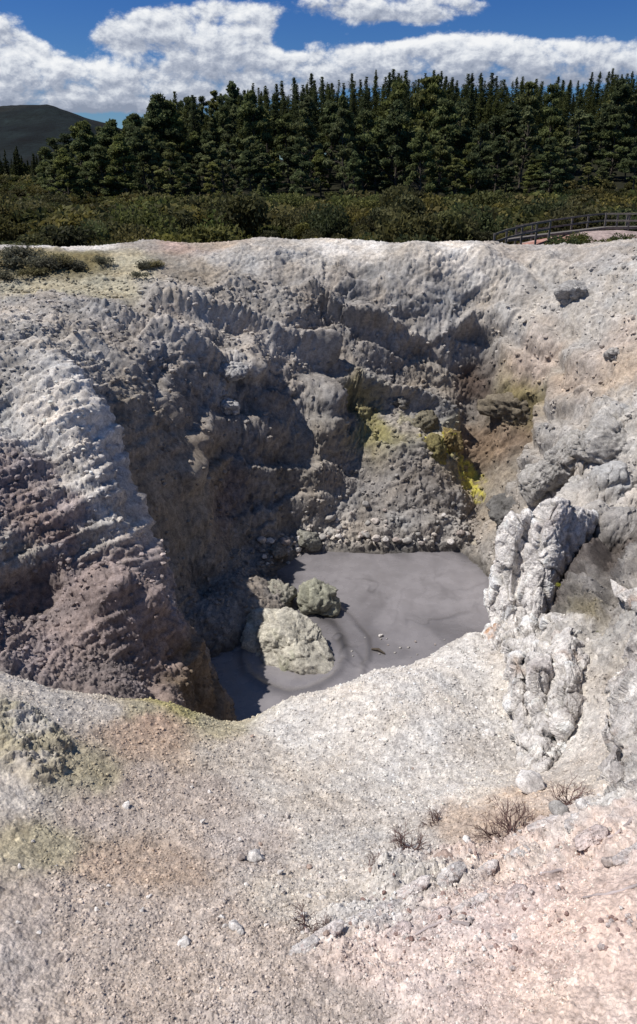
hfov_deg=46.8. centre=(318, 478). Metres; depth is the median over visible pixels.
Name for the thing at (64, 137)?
pine tree
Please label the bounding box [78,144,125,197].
pine tree
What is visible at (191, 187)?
pine tree
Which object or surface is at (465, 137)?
pine tree
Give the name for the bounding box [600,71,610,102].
conifer tree
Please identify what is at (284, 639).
pool rock
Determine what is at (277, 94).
conifer tree
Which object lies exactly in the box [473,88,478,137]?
conifer tree
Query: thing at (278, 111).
conifer tree
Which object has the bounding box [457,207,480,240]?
shrub
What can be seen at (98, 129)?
pine tree
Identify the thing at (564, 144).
pine tree
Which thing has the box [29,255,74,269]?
shrub
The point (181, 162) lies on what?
pine tree
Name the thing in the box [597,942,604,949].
clod
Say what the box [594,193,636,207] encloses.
shrub
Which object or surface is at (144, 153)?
pine tree
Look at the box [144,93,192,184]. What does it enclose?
pine tree
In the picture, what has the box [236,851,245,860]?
stone
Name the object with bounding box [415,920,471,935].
root
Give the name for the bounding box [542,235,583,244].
shrub
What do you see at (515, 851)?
crust rock
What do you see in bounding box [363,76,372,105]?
conifer tree
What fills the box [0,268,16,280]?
shrub
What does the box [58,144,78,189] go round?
pine tree
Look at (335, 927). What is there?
crust rock
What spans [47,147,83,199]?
pine tree
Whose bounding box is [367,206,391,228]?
shrub
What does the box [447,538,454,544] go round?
stone
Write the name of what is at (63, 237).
shrub
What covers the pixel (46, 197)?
shrub
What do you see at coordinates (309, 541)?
boulder
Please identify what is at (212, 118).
pine tree
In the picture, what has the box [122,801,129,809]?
stone
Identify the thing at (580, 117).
pine tree
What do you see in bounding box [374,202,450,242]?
shrub
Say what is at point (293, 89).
conifer tree
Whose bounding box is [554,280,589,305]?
boulder
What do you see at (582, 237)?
shrub
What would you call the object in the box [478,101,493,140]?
conifer tree
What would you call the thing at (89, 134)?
pine tree
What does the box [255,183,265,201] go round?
pine tree
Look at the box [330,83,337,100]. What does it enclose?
conifer tree
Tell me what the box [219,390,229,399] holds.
boulder
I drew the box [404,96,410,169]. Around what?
conifer tree
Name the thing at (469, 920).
clod
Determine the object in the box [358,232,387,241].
shrub
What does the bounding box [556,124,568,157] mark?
pine tree
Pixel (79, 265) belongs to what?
shrub
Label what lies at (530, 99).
pine tree
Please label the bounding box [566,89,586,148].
conifer tree
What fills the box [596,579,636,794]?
rock outcrop
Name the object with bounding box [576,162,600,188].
pine tree
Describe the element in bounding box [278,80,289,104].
conifer tree
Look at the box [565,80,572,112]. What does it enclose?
conifer tree
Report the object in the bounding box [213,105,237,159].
pine tree
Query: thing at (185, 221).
shrub
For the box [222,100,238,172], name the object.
conifer tree
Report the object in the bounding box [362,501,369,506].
stone
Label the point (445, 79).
conifer tree
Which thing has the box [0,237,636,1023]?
terrain
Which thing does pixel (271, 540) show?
stone
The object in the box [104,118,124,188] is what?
pine tree
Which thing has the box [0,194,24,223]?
shrub
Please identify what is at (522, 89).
conifer tree
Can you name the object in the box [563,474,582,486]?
rock outcrop
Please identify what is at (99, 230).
shrub
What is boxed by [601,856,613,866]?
stone
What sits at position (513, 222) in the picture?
shrub
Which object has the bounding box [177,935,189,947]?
stone
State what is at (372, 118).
pine tree
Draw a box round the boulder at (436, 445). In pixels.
[424,433,446,464]
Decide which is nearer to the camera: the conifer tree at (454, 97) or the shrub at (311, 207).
the shrub at (311, 207)
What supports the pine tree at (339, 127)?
on the ground at (619, 181)
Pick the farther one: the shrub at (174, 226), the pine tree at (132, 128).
the pine tree at (132, 128)
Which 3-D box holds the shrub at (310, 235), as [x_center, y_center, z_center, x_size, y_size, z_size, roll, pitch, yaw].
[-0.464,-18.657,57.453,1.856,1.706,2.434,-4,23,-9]
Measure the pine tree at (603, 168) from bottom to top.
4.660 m
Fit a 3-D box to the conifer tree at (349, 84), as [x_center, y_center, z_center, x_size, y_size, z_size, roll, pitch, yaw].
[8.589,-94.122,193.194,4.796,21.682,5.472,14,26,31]
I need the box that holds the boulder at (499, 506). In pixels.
[485,492,516,524]
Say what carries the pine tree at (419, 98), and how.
on the ground at (619, 181)
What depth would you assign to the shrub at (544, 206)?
67.82 m
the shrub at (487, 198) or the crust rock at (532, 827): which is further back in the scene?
the shrub at (487, 198)
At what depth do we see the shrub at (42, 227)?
58.33 m
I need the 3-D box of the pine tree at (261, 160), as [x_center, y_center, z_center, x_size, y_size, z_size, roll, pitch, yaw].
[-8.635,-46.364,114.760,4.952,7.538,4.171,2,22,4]
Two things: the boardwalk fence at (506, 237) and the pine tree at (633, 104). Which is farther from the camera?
the pine tree at (633, 104)
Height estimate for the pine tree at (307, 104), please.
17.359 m
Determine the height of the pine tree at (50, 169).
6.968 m
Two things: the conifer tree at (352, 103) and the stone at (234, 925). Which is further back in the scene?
the conifer tree at (352, 103)
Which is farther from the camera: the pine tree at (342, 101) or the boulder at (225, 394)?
the pine tree at (342, 101)
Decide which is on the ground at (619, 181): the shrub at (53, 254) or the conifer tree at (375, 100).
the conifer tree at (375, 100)
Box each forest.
[0,146,81,175]
[125,73,636,167]
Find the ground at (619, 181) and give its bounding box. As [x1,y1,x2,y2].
[7,123,636,244]
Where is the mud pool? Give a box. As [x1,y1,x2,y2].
[211,551,490,720]
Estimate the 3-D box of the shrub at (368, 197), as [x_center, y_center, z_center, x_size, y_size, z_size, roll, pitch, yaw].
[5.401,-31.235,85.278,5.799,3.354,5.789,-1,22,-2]
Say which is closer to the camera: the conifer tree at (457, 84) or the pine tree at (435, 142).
the pine tree at (435, 142)
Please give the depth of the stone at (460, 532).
25.40 m
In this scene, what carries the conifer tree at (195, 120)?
on the ground at (619, 181)
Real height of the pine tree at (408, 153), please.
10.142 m
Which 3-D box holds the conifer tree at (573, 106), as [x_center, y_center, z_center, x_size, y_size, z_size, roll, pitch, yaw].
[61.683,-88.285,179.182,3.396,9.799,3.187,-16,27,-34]
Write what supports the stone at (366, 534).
on the terrain at (472, 277)
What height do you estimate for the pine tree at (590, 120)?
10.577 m
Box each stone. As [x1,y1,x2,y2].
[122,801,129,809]
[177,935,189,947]
[228,919,242,930]
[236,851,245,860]
[237,928,244,934]
[247,849,265,862]
[257,536,265,543]
[266,537,274,543]
[279,537,290,544]
[318,533,325,539]
[323,929,329,935]
[325,514,335,521]
[352,918,357,925]
[361,531,369,537]
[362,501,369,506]
[370,518,378,523]
[371,534,379,541]
[392,537,399,541]
[403,537,411,543]
[406,915,412,920]
[434,849,453,860]
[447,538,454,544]
[456,530,465,534]
[458,914,465,919]
[462,835,471,842]
[484,728,494,735]
[511,933,517,940]
[515,769,545,793]
[549,800,568,815]
[575,798,588,809]
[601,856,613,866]
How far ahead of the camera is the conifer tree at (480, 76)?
185.35 m
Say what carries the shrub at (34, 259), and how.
on the terrain at (472, 277)
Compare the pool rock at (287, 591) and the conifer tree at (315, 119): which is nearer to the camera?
the pool rock at (287, 591)
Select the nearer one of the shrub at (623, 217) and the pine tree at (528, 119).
the shrub at (623, 217)
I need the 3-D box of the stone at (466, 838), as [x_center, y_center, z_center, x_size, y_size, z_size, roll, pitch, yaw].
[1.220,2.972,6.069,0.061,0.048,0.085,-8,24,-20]
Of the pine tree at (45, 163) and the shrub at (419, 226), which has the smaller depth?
the shrub at (419, 226)
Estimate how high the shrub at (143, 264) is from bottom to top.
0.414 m
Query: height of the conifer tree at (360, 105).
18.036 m
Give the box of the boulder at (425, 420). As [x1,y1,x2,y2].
[412,409,438,432]
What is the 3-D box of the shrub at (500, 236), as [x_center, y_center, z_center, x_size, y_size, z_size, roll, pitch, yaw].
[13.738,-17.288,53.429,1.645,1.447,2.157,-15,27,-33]
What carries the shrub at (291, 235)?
on the ground at (619, 181)
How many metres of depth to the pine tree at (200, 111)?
175.77 m
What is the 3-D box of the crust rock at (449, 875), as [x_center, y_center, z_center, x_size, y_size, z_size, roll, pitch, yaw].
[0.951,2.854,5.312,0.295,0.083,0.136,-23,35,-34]
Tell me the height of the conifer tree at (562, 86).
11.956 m
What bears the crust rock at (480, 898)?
on the terrain at (472, 277)
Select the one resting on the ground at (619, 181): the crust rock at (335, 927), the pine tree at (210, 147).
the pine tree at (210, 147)
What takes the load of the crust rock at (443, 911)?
on the terrain at (472, 277)
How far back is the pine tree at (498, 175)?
130.99 m
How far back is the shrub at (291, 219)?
64.70 m
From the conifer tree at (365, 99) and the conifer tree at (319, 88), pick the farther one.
the conifer tree at (319, 88)
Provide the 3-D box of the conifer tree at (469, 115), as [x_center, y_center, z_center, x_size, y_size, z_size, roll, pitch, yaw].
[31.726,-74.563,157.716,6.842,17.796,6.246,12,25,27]
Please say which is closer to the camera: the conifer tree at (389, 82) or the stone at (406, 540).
the stone at (406, 540)
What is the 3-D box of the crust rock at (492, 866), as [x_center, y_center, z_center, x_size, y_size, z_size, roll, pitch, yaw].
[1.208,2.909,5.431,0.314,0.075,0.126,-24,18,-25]
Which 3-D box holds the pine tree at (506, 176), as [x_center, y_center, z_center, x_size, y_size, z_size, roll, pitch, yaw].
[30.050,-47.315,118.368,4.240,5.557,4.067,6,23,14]
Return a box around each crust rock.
[288,935,318,954]
[310,919,344,940]
[343,909,376,928]
[372,898,403,915]
[387,920,411,938]
[396,875,430,898]
[425,906,450,922]
[436,860,466,887]
[453,892,489,913]
[477,859,497,875]
[504,844,529,858]
[505,883,526,902]
[527,814,557,832]
[563,811,579,832]
[574,824,607,850]
[612,842,636,866]
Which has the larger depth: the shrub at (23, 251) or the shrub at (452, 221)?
the shrub at (452, 221)
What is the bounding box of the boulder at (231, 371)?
[218,361,248,381]
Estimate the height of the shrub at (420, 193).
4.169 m
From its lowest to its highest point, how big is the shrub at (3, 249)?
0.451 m
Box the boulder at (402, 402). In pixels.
[390,396,409,408]
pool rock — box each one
[240,607,334,674]
[267,579,298,605]
[297,578,340,616]
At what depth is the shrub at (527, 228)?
51.09 m
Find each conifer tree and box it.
[170,91,192,187]
[185,95,202,167]
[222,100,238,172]
[256,96,262,140]
[262,89,270,113]
[269,95,281,157]
[271,93,280,169]
[273,84,281,158]
[274,101,294,162]
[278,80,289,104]
[289,77,299,111]
[290,85,300,135]
[295,85,304,136]
[308,73,318,100]
[310,91,323,177]
[317,77,326,110]
[319,83,326,170]
[320,89,334,176]
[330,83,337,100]
[348,73,357,109]
[349,91,361,181]
[356,79,361,115]
[356,90,363,133]
[356,90,370,152]
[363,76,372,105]
[366,88,373,129]
[369,80,384,128]
[371,92,387,169]
[372,70,379,106]
[381,72,391,170]
[385,69,395,159]
[402,70,412,109]
[403,79,410,109]
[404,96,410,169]
[442,76,450,95]
[446,82,452,98]
[450,77,454,100]
[451,86,458,105]
[455,80,459,101]
[459,74,475,136]
[464,84,479,136]
[468,73,475,104]
[473,77,488,136]
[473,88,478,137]
[475,73,487,115]
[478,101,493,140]
[479,73,496,118]
[482,85,495,117]
[491,97,500,133]
[492,79,507,128]
[493,76,499,94]
[512,77,519,103]
[517,81,524,112]
[550,76,560,101]
[557,80,564,105]
[561,97,569,134]
[563,82,572,119]
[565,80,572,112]
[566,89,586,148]
[568,93,575,133]
[574,80,579,113]
[584,72,595,100]
[588,98,596,133]
[593,71,602,104]
[593,86,597,114]
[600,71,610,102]
[602,68,614,95]
[625,79,636,120]
[625,89,636,129]
[630,71,635,91]
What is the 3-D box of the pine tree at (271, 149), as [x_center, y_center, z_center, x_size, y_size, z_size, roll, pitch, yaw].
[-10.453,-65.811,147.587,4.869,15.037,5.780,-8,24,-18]
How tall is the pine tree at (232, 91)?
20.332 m
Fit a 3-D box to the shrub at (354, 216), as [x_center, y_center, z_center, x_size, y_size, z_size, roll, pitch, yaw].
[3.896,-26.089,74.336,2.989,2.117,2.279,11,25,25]
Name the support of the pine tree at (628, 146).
on the ground at (619, 181)
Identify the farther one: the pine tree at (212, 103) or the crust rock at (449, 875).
the pine tree at (212, 103)
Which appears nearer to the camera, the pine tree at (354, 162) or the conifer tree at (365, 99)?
the pine tree at (354, 162)
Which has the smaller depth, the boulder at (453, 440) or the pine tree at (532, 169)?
the boulder at (453, 440)
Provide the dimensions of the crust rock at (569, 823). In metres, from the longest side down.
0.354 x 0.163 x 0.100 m
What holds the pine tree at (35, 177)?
on the ground at (619, 181)
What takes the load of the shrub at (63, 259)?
on the terrain at (472, 277)
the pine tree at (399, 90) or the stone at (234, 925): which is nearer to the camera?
the stone at (234, 925)
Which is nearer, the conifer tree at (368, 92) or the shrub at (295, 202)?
the shrub at (295, 202)
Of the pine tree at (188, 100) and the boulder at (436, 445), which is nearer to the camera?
the boulder at (436, 445)
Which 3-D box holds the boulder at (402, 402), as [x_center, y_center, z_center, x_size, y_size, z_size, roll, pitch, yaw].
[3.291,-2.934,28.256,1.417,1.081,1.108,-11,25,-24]
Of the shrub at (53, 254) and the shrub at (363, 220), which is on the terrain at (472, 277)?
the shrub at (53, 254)
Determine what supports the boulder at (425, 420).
on the terrain at (472, 277)
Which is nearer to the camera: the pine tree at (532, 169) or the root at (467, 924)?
the root at (467, 924)
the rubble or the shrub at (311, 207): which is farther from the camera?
the shrub at (311, 207)
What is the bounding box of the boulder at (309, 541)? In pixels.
[297,529,322,551]
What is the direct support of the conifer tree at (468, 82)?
on the ground at (619, 181)
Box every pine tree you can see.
[31,146,65,196]
[31,149,51,179]
[37,137,77,193]
[41,159,67,194]
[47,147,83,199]
[52,133,81,188]
[53,144,78,188]
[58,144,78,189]
[68,120,94,163]
[69,130,95,191]
[71,120,97,192]
[76,153,116,198]
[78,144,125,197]
[90,144,114,194]
[95,126,103,146]
[96,125,122,188]
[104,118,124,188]
[104,134,147,194]
[108,148,130,188]
[117,125,155,180]
[122,113,159,173]
[125,128,161,194]
[136,126,172,191]
[140,98,177,192]
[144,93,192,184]
[151,142,189,194]
[154,99,189,192]
[171,116,194,168]
[172,156,192,193]
[173,163,201,197]
[181,96,199,173]
[182,130,206,183]
[187,111,200,173]
[191,152,211,195]
[192,130,217,175]
[196,105,206,126]
[196,140,229,192]
[197,96,207,126]
[201,90,218,127]
[201,161,223,195]
[202,122,220,180]
[203,108,219,154]
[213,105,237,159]
[213,124,240,181]
[213,144,235,193]
[214,94,226,159]
[219,144,245,194]
[223,80,243,132]
[228,104,242,182]
[230,90,281,174]
[233,150,268,195]
[235,135,268,196]
[246,144,280,192]
[250,155,277,196]
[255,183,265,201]
[260,109,280,189]
[263,163,288,195]
[271,113,296,183]
[275,147,307,192]
[285,109,317,175]
[287,136,320,195]
[296,95,329,192]
[307,149,331,197]
[311,100,345,189]
[321,108,357,189]
[326,94,354,188]
[339,151,364,195]
[344,109,386,192]
[356,111,381,187]
[362,116,392,184]
[364,143,390,193]
[367,99,415,189]
[368,79,415,182]
[385,139,423,192]
[403,129,437,195]
[404,77,441,190]
[416,74,446,145]
[422,123,454,179]
[422,140,457,193]
[429,97,462,195]
[434,100,472,192]
[441,158,469,194]
[450,110,478,157]
[452,128,477,194]
[457,123,492,192]
[457,142,494,195]
[477,115,506,186]
[478,145,496,190]
[483,134,514,192]
[487,139,509,189]
[493,166,518,193]
[494,102,527,185]
[502,105,544,191]
[506,81,545,178]
[519,164,541,193]
[523,83,572,170]
[523,153,543,185]
[532,136,574,195]
[539,131,572,186]
[549,136,577,194]
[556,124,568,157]
[563,108,593,179]
[566,113,600,172]
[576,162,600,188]
[581,111,618,175]
[591,93,624,148]
[592,114,635,178]
[594,163,614,183]
[600,77,633,170]
[612,93,636,153]
[613,144,636,179]
[618,146,636,189]
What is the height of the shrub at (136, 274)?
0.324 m
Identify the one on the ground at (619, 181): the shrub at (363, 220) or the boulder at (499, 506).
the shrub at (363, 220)
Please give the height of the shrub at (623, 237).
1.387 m
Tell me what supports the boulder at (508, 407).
on the terrain at (472, 277)
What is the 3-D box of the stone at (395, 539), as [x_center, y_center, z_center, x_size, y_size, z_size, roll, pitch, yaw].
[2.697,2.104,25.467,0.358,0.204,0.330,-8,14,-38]
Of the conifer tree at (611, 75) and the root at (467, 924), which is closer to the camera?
the root at (467, 924)
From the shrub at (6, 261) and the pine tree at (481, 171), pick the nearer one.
the shrub at (6, 261)
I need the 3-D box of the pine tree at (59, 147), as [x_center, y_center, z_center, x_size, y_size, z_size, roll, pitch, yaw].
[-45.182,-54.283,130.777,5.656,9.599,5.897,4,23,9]
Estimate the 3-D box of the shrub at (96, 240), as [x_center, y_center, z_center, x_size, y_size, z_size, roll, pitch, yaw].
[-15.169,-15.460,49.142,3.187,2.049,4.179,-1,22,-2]
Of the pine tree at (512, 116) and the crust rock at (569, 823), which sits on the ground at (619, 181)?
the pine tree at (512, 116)
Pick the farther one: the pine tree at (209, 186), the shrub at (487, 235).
the pine tree at (209, 186)
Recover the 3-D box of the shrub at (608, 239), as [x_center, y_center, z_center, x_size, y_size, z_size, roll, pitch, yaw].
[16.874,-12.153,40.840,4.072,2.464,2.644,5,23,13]
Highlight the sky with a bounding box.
[0,0,636,160]
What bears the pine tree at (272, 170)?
on the ground at (619, 181)
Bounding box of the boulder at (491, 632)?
[480,623,505,650]
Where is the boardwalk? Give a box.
[507,226,636,241]
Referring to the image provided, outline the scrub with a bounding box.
[0,173,636,238]
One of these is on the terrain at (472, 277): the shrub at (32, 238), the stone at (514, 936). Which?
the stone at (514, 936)
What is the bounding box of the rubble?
[0,246,636,718]
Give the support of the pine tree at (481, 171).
on the ground at (619, 181)
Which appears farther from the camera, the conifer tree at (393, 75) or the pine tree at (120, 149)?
the conifer tree at (393, 75)
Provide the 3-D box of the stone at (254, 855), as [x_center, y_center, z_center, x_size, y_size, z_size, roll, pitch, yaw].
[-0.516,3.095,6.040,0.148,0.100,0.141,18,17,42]
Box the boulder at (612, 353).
[603,347,619,361]
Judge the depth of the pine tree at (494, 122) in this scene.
138.39 m
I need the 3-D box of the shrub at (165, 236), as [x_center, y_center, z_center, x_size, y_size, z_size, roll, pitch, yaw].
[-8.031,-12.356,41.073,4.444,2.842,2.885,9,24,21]
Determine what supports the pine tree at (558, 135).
on the ground at (619, 181)
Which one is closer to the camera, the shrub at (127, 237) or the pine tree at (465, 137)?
the shrub at (127, 237)
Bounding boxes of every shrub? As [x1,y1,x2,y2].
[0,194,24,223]
[0,214,18,242]
[0,240,42,245]
[0,242,45,258]
[0,244,18,253]
[0,251,27,269]
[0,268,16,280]
[8,196,54,213]
[13,263,52,277]
[14,233,56,245]
[22,252,51,268]
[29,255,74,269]
[31,190,74,206]
[36,224,54,234]
[37,224,100,246]
[41,251,66,258]
[52,252,75,264]
[64,218,111,245]
[65,258,88,271]
[75,215,158,237]
[87,233,112,245]
[90,240,109,245]
[90,255,114,263]
[91,206,111,220]
[106,203,182,236]
[107,206,135,219]
[107,223,158,244]
[129,270,147,277]
[134,259,151,269]
[146,231,201,242]
[147,259,164,267]
[162,215,177,232]
[175,215,195,230]
[175,224,251,242]
[213,191,271,237]
[260,230,278,237]
[265,192,310,210]
[269,206,313,232]
[282,228,303,239]
[285,896,331,933]
[292,222,313,239]
[297,202,351,238]
[300,199,339,216]
[300,229,322,239]
[331,233,350,239]
[338,199,379,212]
[340,203,359,215]
[341,193,382,210]
[346,210,369,224]
[348,215,378,237]
[350,229,369,238]
[352,224,370,237]
[357,232,379,240]
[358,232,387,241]
[363,850,381,872]
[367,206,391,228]
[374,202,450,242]
[376,184,417,208]
[386,818,431,850]
[390,193,427,222]
[392,233,437,242]
[398,183,430,200]
[418,804,447,827]
[419,191,445,213]
[431,208,473,240]
[450,202,515,239]
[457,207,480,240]
[466,791,537,847]
[468,230,496,241]
[470,190,517,206]
[494,216,541,232]
[495,231,522,244]
[517,196,568,217]
[520,225,541,241]
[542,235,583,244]
[544,204,577,231]
[546,771,593,805]
[552,198,619,234]
[562,210,624,230]
[568,231,593,244]
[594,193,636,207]
[594,236,630,241]
[599,206,636,231]
[610,232,635,239]
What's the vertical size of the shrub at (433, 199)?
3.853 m
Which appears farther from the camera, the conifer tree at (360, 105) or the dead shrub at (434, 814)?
the conifer tree at (360, 105)
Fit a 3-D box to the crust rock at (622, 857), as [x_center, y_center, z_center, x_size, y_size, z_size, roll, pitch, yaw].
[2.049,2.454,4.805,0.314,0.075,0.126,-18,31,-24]
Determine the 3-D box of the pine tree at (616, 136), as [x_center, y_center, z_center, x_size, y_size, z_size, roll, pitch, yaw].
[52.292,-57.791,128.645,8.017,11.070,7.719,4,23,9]
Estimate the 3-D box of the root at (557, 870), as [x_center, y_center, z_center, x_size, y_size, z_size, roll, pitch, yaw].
[1.815,2.591,5.047,0.678,0.222,0.046,-5,23,-13]
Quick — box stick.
[371,648,384,653]
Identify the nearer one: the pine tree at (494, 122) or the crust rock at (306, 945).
the crust rock at (306, 945)
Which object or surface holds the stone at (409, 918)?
on the terrain at (472, 277)
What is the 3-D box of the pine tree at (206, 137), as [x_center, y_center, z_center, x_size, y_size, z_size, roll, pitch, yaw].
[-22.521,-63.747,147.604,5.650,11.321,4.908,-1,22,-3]
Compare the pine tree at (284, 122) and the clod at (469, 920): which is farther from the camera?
the pine tree at (284, 122)
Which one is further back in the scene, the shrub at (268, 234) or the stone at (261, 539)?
the shrub at (268, 234)
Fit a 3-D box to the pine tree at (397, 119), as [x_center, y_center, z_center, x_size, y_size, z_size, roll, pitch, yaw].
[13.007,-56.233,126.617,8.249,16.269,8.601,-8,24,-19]
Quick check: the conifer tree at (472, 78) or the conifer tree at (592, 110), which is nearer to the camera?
the conifer tree at (592, 110)
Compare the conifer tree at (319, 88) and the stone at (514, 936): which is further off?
the conifer tree at (319, 88)
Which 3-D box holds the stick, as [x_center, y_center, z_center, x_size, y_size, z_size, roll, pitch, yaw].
[1.642,4.670,20.103,0.413,0.097,0.109,12,25,26]
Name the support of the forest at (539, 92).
on the ground at (619, 181)
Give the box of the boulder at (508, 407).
[476,392,530,424]
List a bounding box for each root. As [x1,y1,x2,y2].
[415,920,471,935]
[538,866,571,875]
[582,883,636,898]
[607,818,633,838]
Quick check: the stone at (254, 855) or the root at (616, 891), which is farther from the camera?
the stone at (254, 855)
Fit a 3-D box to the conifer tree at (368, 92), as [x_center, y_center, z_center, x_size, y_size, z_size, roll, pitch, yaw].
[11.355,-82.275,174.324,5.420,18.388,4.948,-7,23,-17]
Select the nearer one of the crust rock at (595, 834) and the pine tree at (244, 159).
the crust rock at (595, 834)
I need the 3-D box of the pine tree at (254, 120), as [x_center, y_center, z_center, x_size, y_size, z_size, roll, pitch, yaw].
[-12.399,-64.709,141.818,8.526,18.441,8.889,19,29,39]
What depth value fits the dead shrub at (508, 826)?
6.22 m
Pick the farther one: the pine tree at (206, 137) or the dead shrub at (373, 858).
the pine tree at (206, 137)
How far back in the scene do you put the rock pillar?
11.16 m
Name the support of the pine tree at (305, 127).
on the ground at (619, 181)
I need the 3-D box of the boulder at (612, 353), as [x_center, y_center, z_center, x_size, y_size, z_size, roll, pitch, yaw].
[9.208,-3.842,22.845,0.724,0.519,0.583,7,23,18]
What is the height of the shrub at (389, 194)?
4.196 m
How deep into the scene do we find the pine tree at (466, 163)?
113.56 m
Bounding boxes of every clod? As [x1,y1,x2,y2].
[467,917,472,923]
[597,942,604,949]
[625,913,630,918]
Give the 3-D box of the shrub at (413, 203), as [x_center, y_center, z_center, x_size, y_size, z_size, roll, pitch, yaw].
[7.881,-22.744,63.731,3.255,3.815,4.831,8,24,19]
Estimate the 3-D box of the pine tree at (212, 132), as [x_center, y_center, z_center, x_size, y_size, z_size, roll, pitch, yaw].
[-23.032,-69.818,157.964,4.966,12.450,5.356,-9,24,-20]
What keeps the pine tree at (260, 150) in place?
on the ground at (619, 181)
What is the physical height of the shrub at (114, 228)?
2.915 m
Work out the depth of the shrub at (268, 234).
61.03 m
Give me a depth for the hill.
1246.21 m
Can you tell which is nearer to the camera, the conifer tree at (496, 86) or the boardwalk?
the boardwalk
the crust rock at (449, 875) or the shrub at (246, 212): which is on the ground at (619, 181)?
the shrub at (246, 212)
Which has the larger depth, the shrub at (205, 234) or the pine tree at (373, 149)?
the pine tree at (373, 149)
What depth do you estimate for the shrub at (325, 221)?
62.29 m
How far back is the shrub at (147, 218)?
55.28 m
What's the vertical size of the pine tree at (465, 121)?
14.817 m
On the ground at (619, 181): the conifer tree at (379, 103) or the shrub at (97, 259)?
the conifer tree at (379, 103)
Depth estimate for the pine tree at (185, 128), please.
156.82 m
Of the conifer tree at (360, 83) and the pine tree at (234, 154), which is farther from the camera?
the conifer tree at (360, 83)
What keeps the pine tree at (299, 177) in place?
on the ground at (619, 181)
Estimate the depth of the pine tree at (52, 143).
144.13 m
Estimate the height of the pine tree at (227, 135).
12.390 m
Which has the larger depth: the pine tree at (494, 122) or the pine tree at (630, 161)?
the pine tree at (494, 122)
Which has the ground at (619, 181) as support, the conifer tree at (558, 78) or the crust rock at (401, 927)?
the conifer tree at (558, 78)
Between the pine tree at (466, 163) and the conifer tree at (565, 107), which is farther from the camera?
the conifer tree at (565, 107)
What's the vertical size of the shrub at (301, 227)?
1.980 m
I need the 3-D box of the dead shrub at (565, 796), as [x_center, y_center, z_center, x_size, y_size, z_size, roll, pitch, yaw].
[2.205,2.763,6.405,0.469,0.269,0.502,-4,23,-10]
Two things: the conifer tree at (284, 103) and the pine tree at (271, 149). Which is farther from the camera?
the conifer tree at (284, 103)
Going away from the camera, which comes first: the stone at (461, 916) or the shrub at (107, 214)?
the stone at (461, 916)
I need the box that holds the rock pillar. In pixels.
[483,496,598,771]
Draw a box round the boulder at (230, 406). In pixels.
[220,398,240,414]
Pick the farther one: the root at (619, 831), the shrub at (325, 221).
the shrub at (325, 221)
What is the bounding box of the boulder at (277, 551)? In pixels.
[267,542,287,559]
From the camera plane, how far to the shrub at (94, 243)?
46.64 m
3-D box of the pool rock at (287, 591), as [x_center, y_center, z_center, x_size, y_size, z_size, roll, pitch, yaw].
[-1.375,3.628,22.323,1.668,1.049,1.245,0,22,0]
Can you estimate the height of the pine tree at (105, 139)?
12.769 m
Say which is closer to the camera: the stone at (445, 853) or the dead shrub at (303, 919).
the dead shrub at (303, 919)
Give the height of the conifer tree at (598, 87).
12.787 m
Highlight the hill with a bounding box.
[0,104,147,174]
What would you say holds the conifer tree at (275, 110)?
on the ground at (619, 181)
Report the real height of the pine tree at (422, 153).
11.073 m
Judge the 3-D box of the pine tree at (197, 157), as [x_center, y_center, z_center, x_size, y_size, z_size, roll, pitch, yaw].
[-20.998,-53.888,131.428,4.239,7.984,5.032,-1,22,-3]
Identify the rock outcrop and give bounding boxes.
[518,460,551,506]
[530,612,589,772]
[531,429,583,491]
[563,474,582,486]
[567,406,633,467]
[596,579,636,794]
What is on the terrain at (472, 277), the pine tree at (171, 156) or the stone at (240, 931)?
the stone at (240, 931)
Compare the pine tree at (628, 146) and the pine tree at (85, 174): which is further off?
the pine tree at (628, 146)
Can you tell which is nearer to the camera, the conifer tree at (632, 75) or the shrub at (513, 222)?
the shrub at (513, 222)
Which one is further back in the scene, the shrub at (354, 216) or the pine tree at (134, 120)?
the pine tree at (134, 120)
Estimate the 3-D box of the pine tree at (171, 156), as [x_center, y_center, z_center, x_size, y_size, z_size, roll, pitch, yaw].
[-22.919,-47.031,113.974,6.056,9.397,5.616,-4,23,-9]
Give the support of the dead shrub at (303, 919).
on the terrain at (472, 277)
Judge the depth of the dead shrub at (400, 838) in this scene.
6.21 m
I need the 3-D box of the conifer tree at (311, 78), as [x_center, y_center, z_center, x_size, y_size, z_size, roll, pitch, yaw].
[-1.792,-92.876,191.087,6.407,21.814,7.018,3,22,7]
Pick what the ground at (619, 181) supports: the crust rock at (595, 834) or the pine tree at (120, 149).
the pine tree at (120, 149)
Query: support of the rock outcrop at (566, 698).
on the terrain at (472, 277)
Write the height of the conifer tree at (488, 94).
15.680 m
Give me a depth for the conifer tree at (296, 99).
179.79 m
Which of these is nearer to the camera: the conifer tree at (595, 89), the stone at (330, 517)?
the stone at (330, 517)
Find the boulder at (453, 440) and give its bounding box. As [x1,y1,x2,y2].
[442,427,463,453]
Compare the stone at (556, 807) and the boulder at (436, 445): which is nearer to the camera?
the stone at (556, 807)
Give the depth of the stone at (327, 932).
4.69 m
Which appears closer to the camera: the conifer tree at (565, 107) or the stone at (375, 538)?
the stone at (375, 538)
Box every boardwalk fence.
[493,220,551,244]
[514,213,628,243]
[604,213,636,230]
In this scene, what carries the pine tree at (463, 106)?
on the ground at (619, 181)
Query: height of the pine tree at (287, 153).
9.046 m
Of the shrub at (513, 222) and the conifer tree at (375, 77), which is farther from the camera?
the conifer tree at (375, 77)

